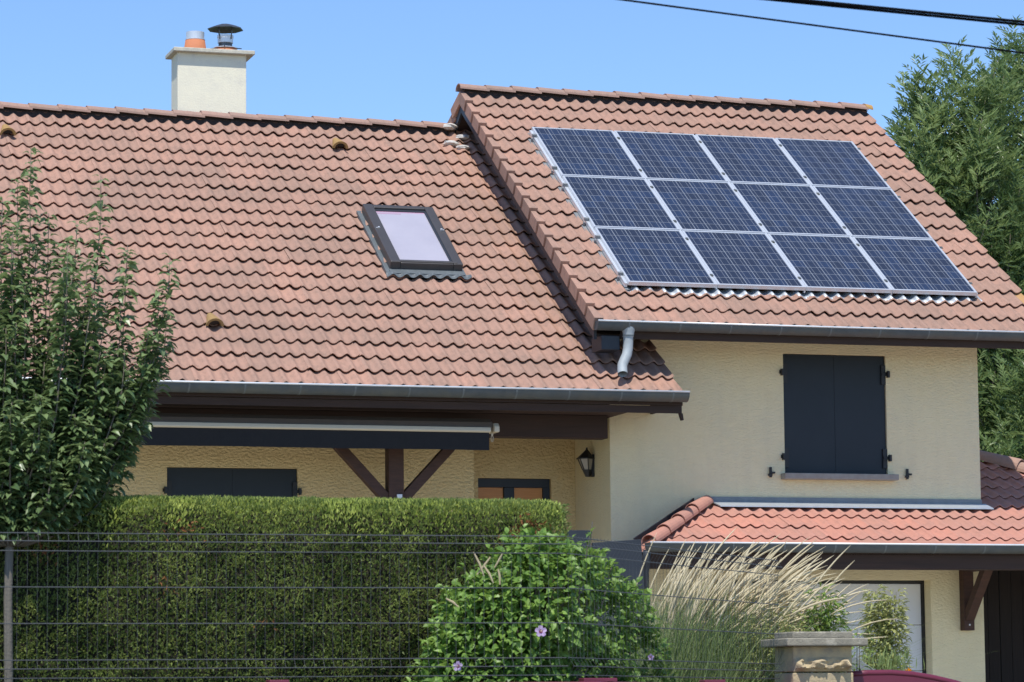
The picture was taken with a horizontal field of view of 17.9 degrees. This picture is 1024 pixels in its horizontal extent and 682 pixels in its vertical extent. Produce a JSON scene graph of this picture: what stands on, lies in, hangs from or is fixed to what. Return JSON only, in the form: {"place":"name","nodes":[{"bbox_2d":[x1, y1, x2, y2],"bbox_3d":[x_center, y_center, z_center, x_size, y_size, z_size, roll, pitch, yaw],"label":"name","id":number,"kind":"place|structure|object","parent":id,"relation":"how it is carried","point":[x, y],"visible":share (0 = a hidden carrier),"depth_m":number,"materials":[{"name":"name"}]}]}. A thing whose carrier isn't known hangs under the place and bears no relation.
{"place":"outdoors","nodes":[
{"label":"outdoors","id":0,"kind":"place"},
{"bbox_2d":[0,0,1023,203],"label":"sky","id":1,"kind":"structure","parent":0,"point":[391,60],"materials":[{"name":"blue"}]},
{"bbox_2d":[556,530,590,633],"bbox_3d":[0.612,2.611,32.090,0.350,1.490,0.040,1,-7,-17],"label":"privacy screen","id":2,"kind":"object","parent":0,"point":[580,533],"visible":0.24,"depth_m":32.16,"materials":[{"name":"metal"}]},
{"bbox_2d":[620,0,1023,53],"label":"overhead cable","id":3,"kind":"object","parent":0,"point":[665,5],"visible":1,"depth_m":15.35,"materials":[{"name":"black rubber"}]},
{"bbox_2d":[863,647,924,671],"bbox_3d":[3.207,3.131,27.571,0.867,1.102,0.470,3,-7,-29],"label":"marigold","id":4,"kind":"object","parent":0,"point":[889,665],"visible":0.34,"depth_m":27.59,"materials":[{"name":"green plant"}]},
{"bbox_2d":[766,0,1023,25],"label":"overhead cable","id":5,"kind":"object","parent":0,"point":[902,12],"visible":1,"depth_m":15.49,"materials":[{"name":"black rubber"}]},
{"bbox_2d":[793,0,1023,22],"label":"overhead cable","id":6,"kind":"object","parent":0,"point":[916,11],"visible":1,"depth_m":15.50,"materials":[{"name":"black rubber"}]},
{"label":"lawn","id":7,"kind":"structure","parent":0,"visible":0},
{"bbox_2d":[0,147,180,681],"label":"young tree","id":8,"kind":"object","parent":7,"relation":"on","point":[60,474],"visible":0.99,"depth_m":19.01,"materials":[{"name":"green plant"}]},
{"bbox_2d":[0,493,572,681],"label":"hedge","id":9,"kind":"object","parent":7,"relation":"on","point":[204,515],"visible":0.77,"depth_m":19.15,"materials":[{"name":"green plant"}]},
{"bbox_2d":[266,678,725,681],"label":"wall","id":10,"kind":"structure","parent":7,"relation":"on","point":[597,679],"depth_m":18.40,"materials":[{"name":"red paint"}]},
{"bbox_2d":[0,530,567,680],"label":"fence","id":11,"kind":"object","parent":10,"relation":"on","point":[255,587],"visible":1,"depth_m":18.04,"materials":[{"name":"metal"}]},
{"bbox_2d":[566,535,782,680],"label":"fence","id":12,"kind":"object","parent":10,"relation":"on","point":[683,629],"visible":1,"depth_m":20.00,"materials":[{"name":"metal"}]},
{"bbox_2d":[0,24,1023,681],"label":"house","id":13,"kind":"structure","parent":7,"relation":"on","point":[456,266],"depth_m":34.96,"materials":[{"name":"orange tile"}]},
{"bbox_2d":[106,413,499,449],"bbox_3d":[-2.096,0.913,32.762,4.040,0.340,0.278,1,-7,-17],"label":"awning","id":14,"kind":"object","parent":13,"relation":"attached to","point":[176,429],"visible":0.81,"depth_m":32.71,"materials":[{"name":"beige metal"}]},
{"bbox_2d":[478,478,549,529],"bbox_3d":[0.015,2.572,35.136,0.827,2.172,0.073,1,-7,-17],"label":"front door","id":15,"kind":"structure","parent":13,"relation":"in","point":[496,488],"depth_m":35.22,"materials":[{"name":"wood"}]},
{"bbox_2d":[576,448,594,476],"bbox_3d":[0.787,1.295,34.772,0.178,0.312,0.200,1,-7,-17],"label":"wall lamp","id":16,"kind":"object","parent":13,"relation":"attached to","point":[585,458],"visible":1,"depth_m":34.73,"materials":[{"name":"black metal"}]},
{"bbox_2d":[527,130,981,302],"bbox_3d":[2.634,-1.433,36.630,4.135,2.379,3.461,1,-7,-17],"label":"solar mounting","id":17,"kind":"object","parent":13,"relation":"attached to","point":[620,278],"visible":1,"depth_m":35.27,"materials":[{"name":"metal"}]},
{"bbox_2d":[531,127,644,178],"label":"solar module","id":18,"kind":"object","parent":17,"relation":"attached to","point":[586,152],"visible":1,"depth_m":37.33,"materials":[{"name":"glass"}]},
{"bbox_2d":[562,175,679,229],"bbox_3d":[1.201,-1.526,36.201,0.990,0.778,1.136,1,-7,-17],"label":"solar module","id":19,"kind":"object","parent":17,"relation":"attached to","point":[613,202],"visible":1,"depth_m":36.18,"materials":[{"name":"glass"}]},
{"bbox_2d":[594,227,716,287],"bbox_3d":[1.537,-0.903,35.044,0.990,0.778,1.136,1,-7,-17],"label":"solar module","id":20,"kind":"object","parent":17,"relation":"attached to","point":[650,257],"visible":1,"depth_m":34.99,"materials":[{"name":"glass"}]},
{"bbox_2d":[614,131,727,181],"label":"solar module","id":21,"kind":"object","parent":17,"relation":"attached to","point":[668,156],"visible":1,"depth_m":37.63,"materials":[{"name":"glass"}]},
{"bbox_2d":[647,179,764,232],"bbox_3d":[2.167,-1.502,36.494,0.990,0.778,1.136,1,-7,-17],"label":"solar module","id":22,"kind":"object","parent":17,"relation":"attached to","point":[705,206],"visible":1,"depth_m":36.47,"materials":[{"name":"glass"}]},
{"bbox_2d":[682,230,804,290],"bbox_3d":[2.503,-0.879,35.337,0.990,0.778,1.136,1,-7,-17],"label":"solar module","id":23,"kind":"object","parent":17,"relation":"attached to","point":[740,260],"visible":1,"depth_m":35.28,"materials":[{"name":"glass"}]},
{"bbox_2d":[695,134,809,184],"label":"solar module","id":24,"kind":"object","parent":17,"relation":"attached to","point":[745,159],"visible":1,"depth_m":37.92,"materials":[{"name":"glass"}]},
{"bbox_2d":[730,182,849,235],"bbox_3d":[3.132,-1.478,36.788,0.990,0.778,1.136,1,-7,-17],"label":"solar module","id":25,"kind":"object","parent":17,"relation":"attached to","point":[788,209],"visible":1,"depth_m":36.77,"materials":[{"name":"glass"}]},
{"bbox_2d":[768,233,891,292],"bbox_3d":[3.468,-0.855,35.631,0.990,0.778,1.136,1,-7,-17],"label":"solar module","id":26,"kind":"object","parent":17,"relation":"attached to","point":[830,263],"visible":1,"depth_m":35.58,"materials":[{"name":"glass"}]},
{"bbox_2d":[775,138,890,188],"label":"solar module","id":27,"kind":"object","parent":17,"relation":"attached to","point":[832,163],"visible":1,"depth_m":38.22,"materials":[{"name":"glass"}]},
{"bbox_2d":[813,186,932,238],"bbox_3d":[4.098,-1.453,37.081,0.990,0.778,1.136,1,-7,-17],"label":"solar module","id":28,"kind":"object","parent":17,"relation":"attached to","point":[871,212],"visible":1,"depth_m":37.06,"materials":[{"name":"glass"}]},
{"bbox_2d":[852,236,976,295],"bbox_3d":[4.434,-0.830,35.924,0.990,0.778,1.136,1,-7,-17],"label":"solar module","id":29,"kind":"object","parent":17,"relation":"attached to","point":[912,266],"visible":1,"depth_m":35.87,"materials":[{"name":"glass"}]},
{"bbox_2d":[716,580,925,672],"bbox_3d":[3.294,3.555,34.918,2.470,1.967,0.080,1,-7,-17],"label":"garage door","id":30,"kind":"structure","parent":13,"relation":"in","point":[915,589],"depth_m":35.23,"materials":[{"name":"white paint"}]},
{"bbox_2d":[405,521,679,681],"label":"hibiscus bush","id":31,"kind":"object","parent":7,"relation":"on","point":[532,573],"visible":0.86,"depth_m":19.05,"materials":[{"name":"green plant"}]},
{"bbox_2d":[761,632,867,681],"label":"gate pillar","id":32,"kind":"structure","parent":7,"relation":"on","point":[817,651],"depth_m":21.75,"materials":[{"name":"stone"}]},
{"bbox_2d":[846,670,960,681],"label":"gate","id":33,"kind":"structure","parent":32,"relation":"attached to","point":[883,676],"depth_m":22.04,"materials":[{"name":"red metal"}]},
{"bbox_2d":[882,31,1023,453],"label":"ash tree","id":34,"kind":"object","parent":7,"relation":"on","point":[959,167],"visible":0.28,"depth_m":47.91,"materials":[{"name":"green plant"}]},
{"bbox_2d":[957,15,1023,363],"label":"ash tree","id":35,"kind":"object","parent":7,"relation":"on","point":[1015,61],"visible":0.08,"depth_m":50.23,"materials":[{"name":"green plant"}]},
{"bbox_2d":[979,349,1023,471],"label":"ash tree","id":36,"kind":"object","parent":7,"relation":"on","point":[1015,385],"visible":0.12,"depth_m":45.14,"materials":[{"name":"green plant"}]},
{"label":"gravel yard","id":37,"kind":"structure","parent":0,"visible":0},
{"bbox_2d":[734,600,823,681],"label":"mound shrub","id":38,"kind":"object","parent":37,"relation":"on","point":[774,631],"visible":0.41,"depth_m":22.36,"materials":[{"name":"green plant"}]},
{"bbox_2d":[597,527,967,681],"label":"ornamental grass","id":39,"kind":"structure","parent":37,"relation":"on","point":[715,646],"depth_m":22.50,"materials":[{"name":"plant"}]},
{"bbox_2d":[798,582,853,672],"bbox_3d":[2.167,2.385,22.444,0.408,1.440,0.408,1,-7,-17],"label":"young shrub","id":40,"kind":"object","parent":37,"relation":"on","point":[826,619],"visible":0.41,"depth_m":22.45,"materials":[{"name":"green plant"}]},
{"bbox_2d":[828,656,872,672],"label":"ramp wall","id":41,"kind":"structure","parent":37,"relation":"on","point":[863,664],"depth_m":24.73,"materials":[{"name":"grey concrete"}]},
{"bbox_2d":[847,622,876,670],"bbox_3d":[2.379,2.531,22.519,0.361,1.164,0.367,1,-7,-17],"label":"young shrub","id":42,"kind":"object","parent":37,"relation":"on","point":[870,651],"visible":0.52,"depth_m":22.54,"materials":[{"name":"green plant"}]},
{"bbox_2d":[858,584,914,670],"bbox_3d":[3.228,2.913,28.012,0.528,1.637,0.500,1,-7,-17],"label":"column shrub","id":43,"kind":"object","parent":37,"relation":"on","point":[886,612],"visible":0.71,"depth_m":28.00,"materials":[{"name":"green plant"}]},
{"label":"steps","id":44,"kind":"object","parent":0,"visible":0},
{"bbox_2d":[592,539,645,675],"bbox_3d":[1.056,2.712,32.183,0.540,1.503,0.040,1,-7,-17],"label":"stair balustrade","id":45,"kind":"object","parent":44,"relation":"on","point":[635,566],"visible":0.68,"depth_m":32.24,"materials":[{"name":"metal"}]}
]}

